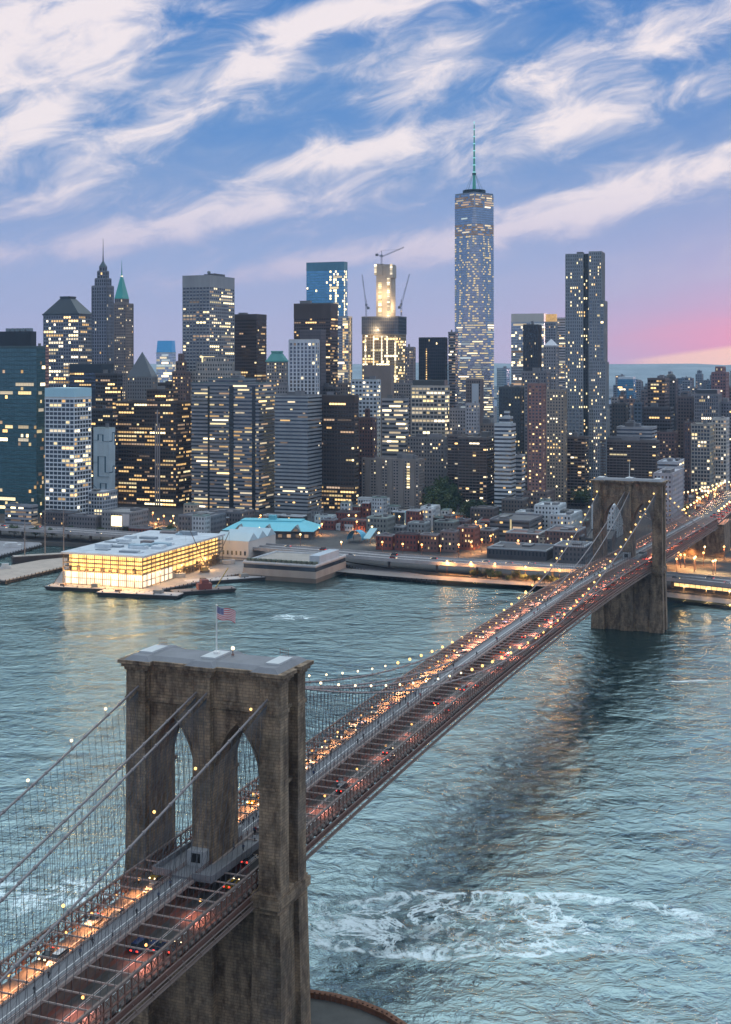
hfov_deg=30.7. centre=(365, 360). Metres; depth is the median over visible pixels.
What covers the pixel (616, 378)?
distant block
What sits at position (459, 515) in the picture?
brick house
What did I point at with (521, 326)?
lit window
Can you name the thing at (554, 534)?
brick house
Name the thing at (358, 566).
pier
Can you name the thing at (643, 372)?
hills
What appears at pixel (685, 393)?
distant block
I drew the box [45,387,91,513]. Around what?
grid tower
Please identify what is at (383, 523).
brick house
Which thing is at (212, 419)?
lit window
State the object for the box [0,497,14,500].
lit window
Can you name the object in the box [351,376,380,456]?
white block
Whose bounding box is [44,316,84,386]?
lit window
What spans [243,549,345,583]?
pier building
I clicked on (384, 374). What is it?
slab tower
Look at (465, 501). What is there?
tree
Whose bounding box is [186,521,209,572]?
crawler crane
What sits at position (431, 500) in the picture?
tree
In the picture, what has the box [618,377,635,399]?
glass tower
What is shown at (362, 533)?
market tent
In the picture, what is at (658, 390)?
dark tower
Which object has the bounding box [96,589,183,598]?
barge
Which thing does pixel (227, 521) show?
brick house
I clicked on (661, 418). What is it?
office block
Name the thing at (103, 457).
mural block
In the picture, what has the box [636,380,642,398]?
distant block
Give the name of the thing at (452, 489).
tree
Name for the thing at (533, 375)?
stone tower
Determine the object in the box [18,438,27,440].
lit window
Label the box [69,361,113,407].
office block
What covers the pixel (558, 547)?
warehouse
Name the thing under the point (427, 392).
lit window
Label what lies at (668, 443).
brick block
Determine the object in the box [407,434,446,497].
office block
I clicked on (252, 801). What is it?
car
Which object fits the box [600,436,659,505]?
building
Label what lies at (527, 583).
shore road
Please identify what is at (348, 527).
house
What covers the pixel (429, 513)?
house
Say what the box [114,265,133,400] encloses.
crowned tower
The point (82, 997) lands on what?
street lamp
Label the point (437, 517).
house
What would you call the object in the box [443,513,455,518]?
brick house
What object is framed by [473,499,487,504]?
tree
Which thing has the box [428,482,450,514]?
tree
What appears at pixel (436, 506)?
white block
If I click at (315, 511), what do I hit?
house
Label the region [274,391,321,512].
office block
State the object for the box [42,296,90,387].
mansard tower
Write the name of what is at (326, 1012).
pier apron ground
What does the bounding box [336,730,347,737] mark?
car
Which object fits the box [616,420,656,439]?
office block
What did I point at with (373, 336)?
lit window
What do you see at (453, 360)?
office block
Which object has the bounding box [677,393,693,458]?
brick block
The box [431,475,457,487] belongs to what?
tree
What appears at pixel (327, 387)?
office block
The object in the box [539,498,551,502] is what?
house
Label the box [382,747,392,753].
car
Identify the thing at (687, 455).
brick block
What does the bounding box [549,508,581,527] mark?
white block
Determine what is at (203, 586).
barge
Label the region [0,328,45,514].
glass tower
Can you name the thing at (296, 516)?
house
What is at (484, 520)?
brick house
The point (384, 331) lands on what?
unfinished tower
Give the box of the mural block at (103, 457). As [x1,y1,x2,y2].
[93,423,114,488]
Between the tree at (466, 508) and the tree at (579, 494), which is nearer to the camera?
the tree at (466, 508)
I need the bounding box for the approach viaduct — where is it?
[675,489,730,556]
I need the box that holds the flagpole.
[213,604,235,653]
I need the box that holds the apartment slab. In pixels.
[362,454,424,506]
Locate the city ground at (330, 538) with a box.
[0,406,730,595]
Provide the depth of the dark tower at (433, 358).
1686.25 m
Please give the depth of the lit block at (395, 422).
1434.70 m
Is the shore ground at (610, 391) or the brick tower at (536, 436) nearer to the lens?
the brick tower at (536, 436)
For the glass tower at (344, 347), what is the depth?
1973.86 m
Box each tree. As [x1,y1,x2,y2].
[8,524,19,533]
[29,525,40,537]
[117,526,128,530]
[165,522,175,530]
[420,491,447,509]
[422,486,433,498]
[426,492,452,510]
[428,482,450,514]
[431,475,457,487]
[433,489,458,511]
[444,484,460,500]
[451,489,463,508]
[458,500,477,517]
[461,499,477,507]
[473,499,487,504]
[486,569,495,578]
[495,570,502,576]
[511,570,520,579]
[530,573,539,582]
[541,573,548,583]
[546,575,554,581]
[570,487,589,508]
[575,490,591,507]
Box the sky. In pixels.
[0,0,730,364]
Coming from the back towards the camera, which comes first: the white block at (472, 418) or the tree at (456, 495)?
the white block at (472, 418)
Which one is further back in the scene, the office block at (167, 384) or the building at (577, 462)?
the office block at (167, 384)
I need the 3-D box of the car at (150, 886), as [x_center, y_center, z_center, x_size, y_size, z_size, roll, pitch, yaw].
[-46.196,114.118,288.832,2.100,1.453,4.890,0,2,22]
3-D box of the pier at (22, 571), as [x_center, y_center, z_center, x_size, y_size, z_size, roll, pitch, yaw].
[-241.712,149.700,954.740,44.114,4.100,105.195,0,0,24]
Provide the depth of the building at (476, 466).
1325.88 m
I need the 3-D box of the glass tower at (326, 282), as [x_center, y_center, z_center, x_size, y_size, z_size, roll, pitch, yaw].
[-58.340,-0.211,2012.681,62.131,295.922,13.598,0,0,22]
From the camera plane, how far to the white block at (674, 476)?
1096.62 m
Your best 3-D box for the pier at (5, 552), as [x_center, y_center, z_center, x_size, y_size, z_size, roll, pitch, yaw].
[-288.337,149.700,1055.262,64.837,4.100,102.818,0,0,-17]
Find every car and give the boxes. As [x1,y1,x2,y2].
[38,947,58,961]
[46,948,67,965]
[86,913,103,925]
[109,907,122,919]
[130,937,150,953]
[144,882,157,892]
[147,939,166,950]
[149,873,160,879]
[165,941,181,953]
[223,878,239,888]
[240,854,256,864]
[247,795,258,803]
[306,751,317,761]
[321,737,332,748]
[335,781,349,792]
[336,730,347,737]
[337,776,348,781]
[350,717,361,726]
[355,722,365,730]
[371,705,381,712]
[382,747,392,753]
[433,696,443,704]
[479,631,487,637]
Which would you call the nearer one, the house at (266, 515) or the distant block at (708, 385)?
the house at (266, 515)
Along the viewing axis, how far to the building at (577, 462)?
1343.46 m
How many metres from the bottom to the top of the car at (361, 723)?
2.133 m
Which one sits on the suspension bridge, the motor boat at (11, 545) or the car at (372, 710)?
the car at (372, 710)
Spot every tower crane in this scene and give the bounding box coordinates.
[362,276,369,317]
[375,247,403,257]
[398,274,409,310]
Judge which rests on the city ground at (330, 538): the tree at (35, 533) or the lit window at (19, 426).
the tree at (35, 533)
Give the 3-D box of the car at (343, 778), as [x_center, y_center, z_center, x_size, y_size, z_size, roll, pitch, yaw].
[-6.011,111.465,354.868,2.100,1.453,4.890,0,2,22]
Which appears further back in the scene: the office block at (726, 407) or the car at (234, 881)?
the office block at (726, 407)
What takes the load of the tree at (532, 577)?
on the shore road
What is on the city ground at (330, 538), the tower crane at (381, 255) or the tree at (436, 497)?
the tree at (436, 497)
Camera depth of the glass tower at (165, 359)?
2055.38 m
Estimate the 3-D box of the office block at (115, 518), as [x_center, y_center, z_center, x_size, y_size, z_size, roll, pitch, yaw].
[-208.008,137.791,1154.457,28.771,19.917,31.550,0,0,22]
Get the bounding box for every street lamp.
[21,950,39,968]
[81,996,100,1020]
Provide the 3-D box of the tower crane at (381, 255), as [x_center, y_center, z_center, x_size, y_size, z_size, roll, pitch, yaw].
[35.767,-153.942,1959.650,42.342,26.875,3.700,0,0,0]
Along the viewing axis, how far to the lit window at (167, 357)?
2058.22 m
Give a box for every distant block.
[609,402,613,435]
[611,395,618,403]
[613,385,617,396]
[615,374,624,384]
[619,391,625,402]
[626,395,634,406]
[629,406,632,419]
[633,401,643,425]
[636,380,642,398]
[641,388,646,402]
[677,377,683,387]
[678,384,682,395]
[682,376,691,392]
[682,389,689,395]
[692,385,698,392]
[695,370,702,388]
[703,379,708,388]
[706,380,710,388]
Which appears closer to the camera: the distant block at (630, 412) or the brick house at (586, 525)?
the brick house at (586, 525)
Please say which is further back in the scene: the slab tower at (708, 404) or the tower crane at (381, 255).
the tower crane at (381, 255)
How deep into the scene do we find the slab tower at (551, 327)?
1933.42 m
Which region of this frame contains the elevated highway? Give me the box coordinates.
[0,524,730,592]
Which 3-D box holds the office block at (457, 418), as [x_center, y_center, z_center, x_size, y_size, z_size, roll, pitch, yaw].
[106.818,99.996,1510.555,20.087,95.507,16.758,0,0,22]
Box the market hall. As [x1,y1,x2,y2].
[221,515,322,538]
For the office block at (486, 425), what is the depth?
1485.86 m
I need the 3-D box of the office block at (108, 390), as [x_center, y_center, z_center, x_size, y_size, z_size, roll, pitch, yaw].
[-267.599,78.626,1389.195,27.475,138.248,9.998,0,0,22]
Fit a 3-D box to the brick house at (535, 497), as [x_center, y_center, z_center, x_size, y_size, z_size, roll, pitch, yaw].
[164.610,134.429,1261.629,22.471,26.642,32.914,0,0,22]
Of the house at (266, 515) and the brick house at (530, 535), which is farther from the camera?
the house at (266, 515)
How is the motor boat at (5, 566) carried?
on the river water
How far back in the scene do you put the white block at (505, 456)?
1273.60 m
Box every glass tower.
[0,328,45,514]
[156,341,175,381]
[306,262,347,315]
[338,316,351,382]
[511,313,545,386]
[557,317,564,388]
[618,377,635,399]
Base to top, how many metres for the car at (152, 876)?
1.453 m
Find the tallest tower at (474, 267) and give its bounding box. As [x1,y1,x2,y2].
[455,122,493,422]
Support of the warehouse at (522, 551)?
on the city ground at (330, 538)
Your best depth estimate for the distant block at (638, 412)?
1751.99 m
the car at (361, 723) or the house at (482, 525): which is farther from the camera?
the house at (482, 525)
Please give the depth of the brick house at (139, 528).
1108.84 m
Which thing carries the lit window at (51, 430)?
in the grid tower at (68, 448)
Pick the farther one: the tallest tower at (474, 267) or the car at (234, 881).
the tallest tower at (474, 267)
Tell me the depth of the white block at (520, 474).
1301.46 m
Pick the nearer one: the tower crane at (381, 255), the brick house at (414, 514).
the brick house at (414, 514)
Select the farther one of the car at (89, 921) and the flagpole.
the flagpole
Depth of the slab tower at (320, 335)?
1453.94 m
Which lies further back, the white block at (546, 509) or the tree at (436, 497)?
the tree at (436, 497)
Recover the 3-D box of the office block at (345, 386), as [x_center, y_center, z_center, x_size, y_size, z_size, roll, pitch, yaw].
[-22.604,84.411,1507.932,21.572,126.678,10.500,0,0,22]
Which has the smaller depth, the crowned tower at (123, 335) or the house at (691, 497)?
the house at (691, 497)
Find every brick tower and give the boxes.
[359,408,376,496]
[527,379,545,491]
[711,366,729,400]
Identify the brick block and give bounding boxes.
[657,430,678,459]
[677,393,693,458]
[684,419,694,499]
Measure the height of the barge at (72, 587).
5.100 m
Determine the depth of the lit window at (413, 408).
1510.98 m
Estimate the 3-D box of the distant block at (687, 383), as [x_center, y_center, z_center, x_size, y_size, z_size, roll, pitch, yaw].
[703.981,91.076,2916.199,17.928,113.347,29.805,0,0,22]
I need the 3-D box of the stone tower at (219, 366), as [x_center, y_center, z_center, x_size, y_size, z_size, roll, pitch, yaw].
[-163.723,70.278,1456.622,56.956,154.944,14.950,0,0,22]
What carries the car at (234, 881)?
on the suspension bridge
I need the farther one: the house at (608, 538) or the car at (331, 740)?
the house at (608, 538)
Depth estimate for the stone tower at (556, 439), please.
1333.29 m
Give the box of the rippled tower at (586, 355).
[565,251,609,503]
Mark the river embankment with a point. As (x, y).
(392, 568)
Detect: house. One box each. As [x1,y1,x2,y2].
[122,525,153,531]
[157,526,175,530]
[183,502,198,513]
[192,514,210,532]
[226,517,229,527]
[262,513,280,517]
[279,514,306,519]
[311,507,323,521]
[321,517,338,529]
[336,509,360,521]
[336,523,353,530]
[340,500,351,509]
[340,517,365,531]
[352,504,361,515]
[362,501,370,517]
[366,514,394,534]
[371,495,387,514]
[376,532,394,549]
[389,504,400,514]
[392,509,406,523]
[394,525,406,532]
[395,531,420,551]
[399,506,419,509]
[406,509,422,524]
[407,520,430,532]
[419,532,439,551]
[421,507,435,529]
[433,515,443,521]
[433,518,459,532]
[440,528,459,551]
[441,508,451,515]
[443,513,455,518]
[450,517,471,524]
[452,512,467,517]
[457,524,479,549]
[470,505,498,522]
[472,522,485,527]
[477,517,489,526]
[480,527,498,545]
[501,496,528,513]
[505,528,545,542]
[523,488,554,508]
[538,534,544,543]
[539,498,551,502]
[545,525,585,543]
[579,534,584,540]
[582,519,589,527]
[585,529,615,551]
[687,493,694,508]
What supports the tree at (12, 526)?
on the city ground at (330, 538)
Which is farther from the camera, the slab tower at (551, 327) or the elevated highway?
the slab tower at (551, 327)
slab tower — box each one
[38,343,48,387]
[182,271,234,370]
[289,339,319,393]
[300,330,325,393]
[364,365,393,456]
[466,379,483,422]
[545,314,557,344]
[694,389,721,421]
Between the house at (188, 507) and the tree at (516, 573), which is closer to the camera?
the tree at (516, 573)
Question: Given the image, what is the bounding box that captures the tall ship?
[11,507,70,563]
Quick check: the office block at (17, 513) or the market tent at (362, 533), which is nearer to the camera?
the market tent at (362, 533)
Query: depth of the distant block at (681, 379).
3904.32 m
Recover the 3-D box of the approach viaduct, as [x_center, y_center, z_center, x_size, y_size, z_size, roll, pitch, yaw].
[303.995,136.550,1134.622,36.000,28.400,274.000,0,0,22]
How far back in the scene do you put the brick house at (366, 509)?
1253.64 m
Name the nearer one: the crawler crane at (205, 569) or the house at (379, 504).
the crawler crane at (205, 569)
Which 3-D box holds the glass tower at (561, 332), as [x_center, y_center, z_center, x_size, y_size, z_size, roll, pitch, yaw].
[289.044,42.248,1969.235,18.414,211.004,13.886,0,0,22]
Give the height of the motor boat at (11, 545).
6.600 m
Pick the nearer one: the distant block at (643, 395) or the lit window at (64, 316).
the lit window at (64, 316)
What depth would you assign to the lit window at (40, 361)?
1277.04 m
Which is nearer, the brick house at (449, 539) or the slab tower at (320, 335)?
the brick house at (449, 539)
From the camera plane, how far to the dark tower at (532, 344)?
1653.94 m
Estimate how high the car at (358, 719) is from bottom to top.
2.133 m
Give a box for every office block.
[5,502,37,523]
[67,513,100,528]
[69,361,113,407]
[91,405,117,506]
[95,370,122,407]
[101,507,148,529]
[115,386,191,507]
[158,381,171,388]
[191,375,275,511]
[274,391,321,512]
[276,383,288,393]
[321,392,358,510]
[323,383,339,393]
[335,379,350,394]
[394,380,412,435]
[405,344,415,382]
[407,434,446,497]
[448,330,457,407]
[449,406,464,433]
[480,419,494,434]
[497,366,509,422]
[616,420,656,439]
[643,403,673,431]
[691,419,714,500]
[722,398,730,489]
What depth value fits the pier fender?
306.89 m
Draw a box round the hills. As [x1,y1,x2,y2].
[150,363,730,385]
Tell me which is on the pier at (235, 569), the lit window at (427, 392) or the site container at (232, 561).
the site container at (232, 561)
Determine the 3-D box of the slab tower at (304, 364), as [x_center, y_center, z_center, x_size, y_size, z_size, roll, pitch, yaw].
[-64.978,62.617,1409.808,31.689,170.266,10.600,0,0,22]
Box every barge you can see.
[44,583,113,591]
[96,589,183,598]
[170,568,236,594]
[183,573,265,583]
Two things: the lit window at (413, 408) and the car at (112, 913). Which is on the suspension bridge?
the car at (112, 913)
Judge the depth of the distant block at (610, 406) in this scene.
1752.42 m
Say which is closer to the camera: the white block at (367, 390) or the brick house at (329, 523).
the brick house at (329, 523)
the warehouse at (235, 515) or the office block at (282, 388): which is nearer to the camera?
the warehouse at (235, 515)
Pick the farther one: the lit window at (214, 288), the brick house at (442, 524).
the lit window at (214, 288)
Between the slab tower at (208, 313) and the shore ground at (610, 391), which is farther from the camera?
the shore ground at (610, 391)
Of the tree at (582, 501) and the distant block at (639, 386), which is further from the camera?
the distant block at (639, 386)
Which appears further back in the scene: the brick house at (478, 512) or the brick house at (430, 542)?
the brick house at (478, 512)
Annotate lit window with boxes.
[0,391,12,393]
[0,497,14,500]
[16,383,33,385]
[18,391,30,394]
[18,425,27,428]
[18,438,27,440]
[37,361,44,504]
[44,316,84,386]
[46,421,68,482]
[50,429,64,431]
[119,391,191,503]
[156,357,175,381]
[183,288,233,356]
[192,380,275,509]
[212,419,227,420]
[307,270,346,315]
[338,318,350,382]
[363,335,405,379]
[373,336,387,364]
[412,388,440,429]
[412,407,429,409]
[412,419,429,421]
[427,392,444,393]
[455,194,493,416]
[511,326,544,379]
[548,395,562,496]
[566,256,605,488]
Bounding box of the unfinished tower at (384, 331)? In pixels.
[361,264,406,382]
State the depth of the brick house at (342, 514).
1217.14 m
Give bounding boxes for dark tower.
[235,313,266,381]
[294,301,337,386]
[419,337,447,379]
[499,384,523,453]
[523,321,541,370]
[612,400,628,435]
[647,375,668,406]
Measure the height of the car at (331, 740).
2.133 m
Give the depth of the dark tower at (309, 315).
1567.74 m
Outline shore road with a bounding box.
[336,568,730,603]
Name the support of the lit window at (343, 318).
in the glass tower at (344, 347)
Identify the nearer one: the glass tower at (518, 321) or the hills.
the glass tower at (518, 321)
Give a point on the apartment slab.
(399, 479)
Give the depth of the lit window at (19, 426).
1276.11 m
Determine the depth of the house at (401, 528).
1141.95 m
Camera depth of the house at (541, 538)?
1033.48 m
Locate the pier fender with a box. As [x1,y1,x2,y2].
[310,989,406,1023]
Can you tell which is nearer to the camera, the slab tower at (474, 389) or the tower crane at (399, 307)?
the slab tower at (474, 389)
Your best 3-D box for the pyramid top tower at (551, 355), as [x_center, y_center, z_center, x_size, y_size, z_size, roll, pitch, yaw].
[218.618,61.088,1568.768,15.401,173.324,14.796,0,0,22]
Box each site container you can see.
[173,573,185,577]
[222,559,234,563]
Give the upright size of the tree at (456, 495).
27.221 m
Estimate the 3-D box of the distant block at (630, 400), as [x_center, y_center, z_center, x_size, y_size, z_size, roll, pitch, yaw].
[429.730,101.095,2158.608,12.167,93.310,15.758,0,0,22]
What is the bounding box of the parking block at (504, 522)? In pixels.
[489,513,542,538]
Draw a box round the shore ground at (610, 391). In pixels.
[494,386,694,397]
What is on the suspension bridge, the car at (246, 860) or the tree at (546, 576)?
the car at (246, 860)
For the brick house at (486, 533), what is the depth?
1063.21 m
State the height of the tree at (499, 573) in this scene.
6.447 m
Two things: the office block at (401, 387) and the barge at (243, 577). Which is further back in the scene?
the office block at (401, 387)
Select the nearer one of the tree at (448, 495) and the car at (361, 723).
the car at (361, 723)
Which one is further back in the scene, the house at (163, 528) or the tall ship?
the house at (163, 528)
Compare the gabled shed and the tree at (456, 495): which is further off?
the tree at (456, 495)
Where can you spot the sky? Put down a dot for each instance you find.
(251, 142)
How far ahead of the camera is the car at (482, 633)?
524.92 m
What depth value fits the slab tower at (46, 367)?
1525.50 m
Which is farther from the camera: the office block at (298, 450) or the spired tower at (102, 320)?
the spired tower at (102, 320)
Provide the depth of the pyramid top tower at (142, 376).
1426.26 m
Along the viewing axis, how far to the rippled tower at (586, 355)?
1376.26 m
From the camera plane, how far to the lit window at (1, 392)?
1282.98 m
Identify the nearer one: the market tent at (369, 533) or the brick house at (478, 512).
the market tent at (369, 533)
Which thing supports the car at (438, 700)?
on the suspension bridge
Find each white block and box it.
[89,488,117,514]
[314,513,336,524]
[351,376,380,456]
[358,495,389,514]
[420,504,439,515]
[465,401,479,434]
[494,411,515,511]
[515,452,524,496]
[515,509,533,513]
[534,501,565,529]
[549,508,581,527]
[591,503,622,536]
[653,467,683,524]
[657,458,684,470]
[712,416,729,496]
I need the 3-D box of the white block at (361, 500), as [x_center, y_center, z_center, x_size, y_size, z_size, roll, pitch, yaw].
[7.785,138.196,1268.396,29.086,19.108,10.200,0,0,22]
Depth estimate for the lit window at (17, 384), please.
1275.02 m
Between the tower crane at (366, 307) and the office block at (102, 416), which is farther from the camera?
the tower crane at (366, 307)
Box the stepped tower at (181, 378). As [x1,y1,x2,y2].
[172,353,190,400]
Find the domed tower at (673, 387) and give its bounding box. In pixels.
[666,373,677,430]
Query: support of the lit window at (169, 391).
in the office block at (154, 449)
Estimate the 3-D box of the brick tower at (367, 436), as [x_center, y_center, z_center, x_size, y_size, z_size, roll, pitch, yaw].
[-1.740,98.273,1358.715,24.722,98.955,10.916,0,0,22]
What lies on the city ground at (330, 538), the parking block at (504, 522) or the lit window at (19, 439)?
the parking block at (504, 522)
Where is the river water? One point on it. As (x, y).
(544, 836)
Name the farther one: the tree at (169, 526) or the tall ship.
the tree at (169, 526)
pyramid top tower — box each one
[127,352,157,399]
[543,339,558,388]
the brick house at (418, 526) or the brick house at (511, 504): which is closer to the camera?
the brick house at (418, 526)
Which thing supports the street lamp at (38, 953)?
attached to the suspension bridge
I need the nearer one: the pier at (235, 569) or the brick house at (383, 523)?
the pier at (235, 569)
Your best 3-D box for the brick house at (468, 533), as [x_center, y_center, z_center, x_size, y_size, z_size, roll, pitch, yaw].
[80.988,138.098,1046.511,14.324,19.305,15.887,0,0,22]
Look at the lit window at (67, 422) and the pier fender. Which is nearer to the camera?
the pier fender
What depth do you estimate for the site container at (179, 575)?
910.32 m
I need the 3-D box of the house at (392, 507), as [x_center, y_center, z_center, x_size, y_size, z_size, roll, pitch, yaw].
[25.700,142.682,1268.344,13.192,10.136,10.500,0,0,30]
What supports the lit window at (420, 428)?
in the lit block at (430, 403)
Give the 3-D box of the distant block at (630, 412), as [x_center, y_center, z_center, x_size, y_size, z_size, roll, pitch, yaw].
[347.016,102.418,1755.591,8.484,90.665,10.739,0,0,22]
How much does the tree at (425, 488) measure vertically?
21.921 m
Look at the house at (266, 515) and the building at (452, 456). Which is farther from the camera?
the building at (452, 456)
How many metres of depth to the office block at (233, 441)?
1314.08 m
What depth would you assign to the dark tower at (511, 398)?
1383.85 m
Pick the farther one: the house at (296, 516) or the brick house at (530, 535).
the house at (296, 516)
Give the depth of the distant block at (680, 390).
2151.01 m
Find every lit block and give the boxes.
[382,394,408,456]
[411,380,449,435]
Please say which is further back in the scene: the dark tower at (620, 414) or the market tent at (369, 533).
the dark tower at (620, 414)
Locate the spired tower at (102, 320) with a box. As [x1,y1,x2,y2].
[91,251,113,363]
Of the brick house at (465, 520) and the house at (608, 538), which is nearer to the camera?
the house at (608, 538)
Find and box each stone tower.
[190,354,240,400]
[265,351,288,384]
[521,368,550,487]
[546,387,566,506]
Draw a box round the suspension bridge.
[0,476,718,1023]
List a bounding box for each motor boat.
[1,563,10,568]
[3,542,21,547]
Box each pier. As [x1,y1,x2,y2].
[0,538,42,557]
[0,557,68,583]
[53,559,243,591]
[346,562,437,583]
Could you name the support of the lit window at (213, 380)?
in the office block at (233, 441)
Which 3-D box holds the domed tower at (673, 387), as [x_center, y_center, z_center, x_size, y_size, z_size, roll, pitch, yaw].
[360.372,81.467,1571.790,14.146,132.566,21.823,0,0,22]
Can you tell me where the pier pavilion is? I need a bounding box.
[61,530,224,588]
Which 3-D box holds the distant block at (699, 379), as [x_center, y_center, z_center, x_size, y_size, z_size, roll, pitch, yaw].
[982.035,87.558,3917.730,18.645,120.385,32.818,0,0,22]
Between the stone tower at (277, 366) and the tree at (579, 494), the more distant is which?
the stone tower at (277, 366)
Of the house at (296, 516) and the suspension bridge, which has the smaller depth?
the suspension bridge
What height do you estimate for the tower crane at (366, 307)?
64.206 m
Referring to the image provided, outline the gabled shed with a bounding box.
[217,526,275,559]
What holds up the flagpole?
on the suspension bridge
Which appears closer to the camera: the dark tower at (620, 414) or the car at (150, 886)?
the car at (150, 886)
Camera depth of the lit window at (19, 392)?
1275.17 m
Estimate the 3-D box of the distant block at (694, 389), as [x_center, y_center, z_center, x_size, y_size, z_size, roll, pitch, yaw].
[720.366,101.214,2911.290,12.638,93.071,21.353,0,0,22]
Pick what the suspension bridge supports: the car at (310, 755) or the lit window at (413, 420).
the car at (310, 755)
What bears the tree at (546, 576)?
on the shore road
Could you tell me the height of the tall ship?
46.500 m
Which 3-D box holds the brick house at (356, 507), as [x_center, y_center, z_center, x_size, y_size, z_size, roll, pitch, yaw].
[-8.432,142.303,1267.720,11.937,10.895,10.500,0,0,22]
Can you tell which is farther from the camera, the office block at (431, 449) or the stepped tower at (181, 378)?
the stepped tower at (181, 378)
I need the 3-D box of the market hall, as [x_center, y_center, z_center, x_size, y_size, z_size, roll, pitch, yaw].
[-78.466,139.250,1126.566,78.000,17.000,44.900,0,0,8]
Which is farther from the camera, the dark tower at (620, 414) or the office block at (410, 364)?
the office block at (410, 364)
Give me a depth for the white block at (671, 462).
1205.81 m
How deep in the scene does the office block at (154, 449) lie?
1347.87 m
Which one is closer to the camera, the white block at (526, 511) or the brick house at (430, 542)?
the brick house at (430, 542)
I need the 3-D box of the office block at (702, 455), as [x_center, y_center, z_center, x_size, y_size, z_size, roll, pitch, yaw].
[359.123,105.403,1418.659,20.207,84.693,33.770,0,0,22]
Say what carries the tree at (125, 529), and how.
on the city ground at (330, 538)
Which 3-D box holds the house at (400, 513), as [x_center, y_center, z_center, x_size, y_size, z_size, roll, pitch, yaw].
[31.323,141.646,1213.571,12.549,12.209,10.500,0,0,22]
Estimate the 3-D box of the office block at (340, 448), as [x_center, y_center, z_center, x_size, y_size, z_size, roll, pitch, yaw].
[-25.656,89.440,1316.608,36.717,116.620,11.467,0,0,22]
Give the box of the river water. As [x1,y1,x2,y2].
[0,398,730,1023]
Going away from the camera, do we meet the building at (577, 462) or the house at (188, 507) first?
the house at (188, 507)
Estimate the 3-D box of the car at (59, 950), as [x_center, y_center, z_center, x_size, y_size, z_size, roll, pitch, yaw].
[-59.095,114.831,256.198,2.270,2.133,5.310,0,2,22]
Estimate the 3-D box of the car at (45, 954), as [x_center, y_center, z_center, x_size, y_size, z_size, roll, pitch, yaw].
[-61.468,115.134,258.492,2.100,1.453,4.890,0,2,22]
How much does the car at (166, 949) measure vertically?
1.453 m
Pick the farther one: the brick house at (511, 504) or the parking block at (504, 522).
the brick house at (511, 504)
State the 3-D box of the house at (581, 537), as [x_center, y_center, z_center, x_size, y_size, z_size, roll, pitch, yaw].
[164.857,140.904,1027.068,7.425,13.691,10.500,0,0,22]
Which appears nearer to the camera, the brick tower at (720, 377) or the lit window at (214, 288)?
the lit window at (214, 288)
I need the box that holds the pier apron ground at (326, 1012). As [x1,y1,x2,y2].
[105,998,388,1023]
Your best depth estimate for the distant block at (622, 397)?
1751.42 m
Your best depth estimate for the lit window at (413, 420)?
1511.35 m
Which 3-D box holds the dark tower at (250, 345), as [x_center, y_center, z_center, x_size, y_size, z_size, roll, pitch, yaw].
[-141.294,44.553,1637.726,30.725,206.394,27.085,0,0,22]
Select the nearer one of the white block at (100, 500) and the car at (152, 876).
the car at (152, 876)
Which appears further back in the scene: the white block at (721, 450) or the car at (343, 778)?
the white block at (721, 450)
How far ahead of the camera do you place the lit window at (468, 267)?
2119.93 m
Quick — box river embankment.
[0,540,730,598]
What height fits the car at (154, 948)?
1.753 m
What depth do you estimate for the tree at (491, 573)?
898.02 m
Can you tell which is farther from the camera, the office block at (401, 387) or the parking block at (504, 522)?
the office block at (401, 387)
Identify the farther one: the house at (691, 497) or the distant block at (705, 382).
the distant block at (705, 382)
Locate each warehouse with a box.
[41,509,79,526]
[178,511,225,532]
[205,507,254,524]
[487,541,553,560]
[553,540,592,563]
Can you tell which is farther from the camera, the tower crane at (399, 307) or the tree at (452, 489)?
the tower crane at (399, 307)
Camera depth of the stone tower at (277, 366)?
1504.15 m
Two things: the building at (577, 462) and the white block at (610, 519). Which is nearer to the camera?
the white block at (610, 519)
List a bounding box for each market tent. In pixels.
[347,530,365,540]
[363,528,376,543]
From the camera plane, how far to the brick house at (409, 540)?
1033.42 m
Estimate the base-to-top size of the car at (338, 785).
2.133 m
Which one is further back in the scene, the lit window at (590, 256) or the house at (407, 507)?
the lit window at (590, 256)
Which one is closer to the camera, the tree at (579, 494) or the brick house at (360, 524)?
the brick house at (360, 524)
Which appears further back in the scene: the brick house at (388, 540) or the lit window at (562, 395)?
the lit window at (562, 395)
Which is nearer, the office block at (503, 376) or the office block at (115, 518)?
the office block at (115, 518)

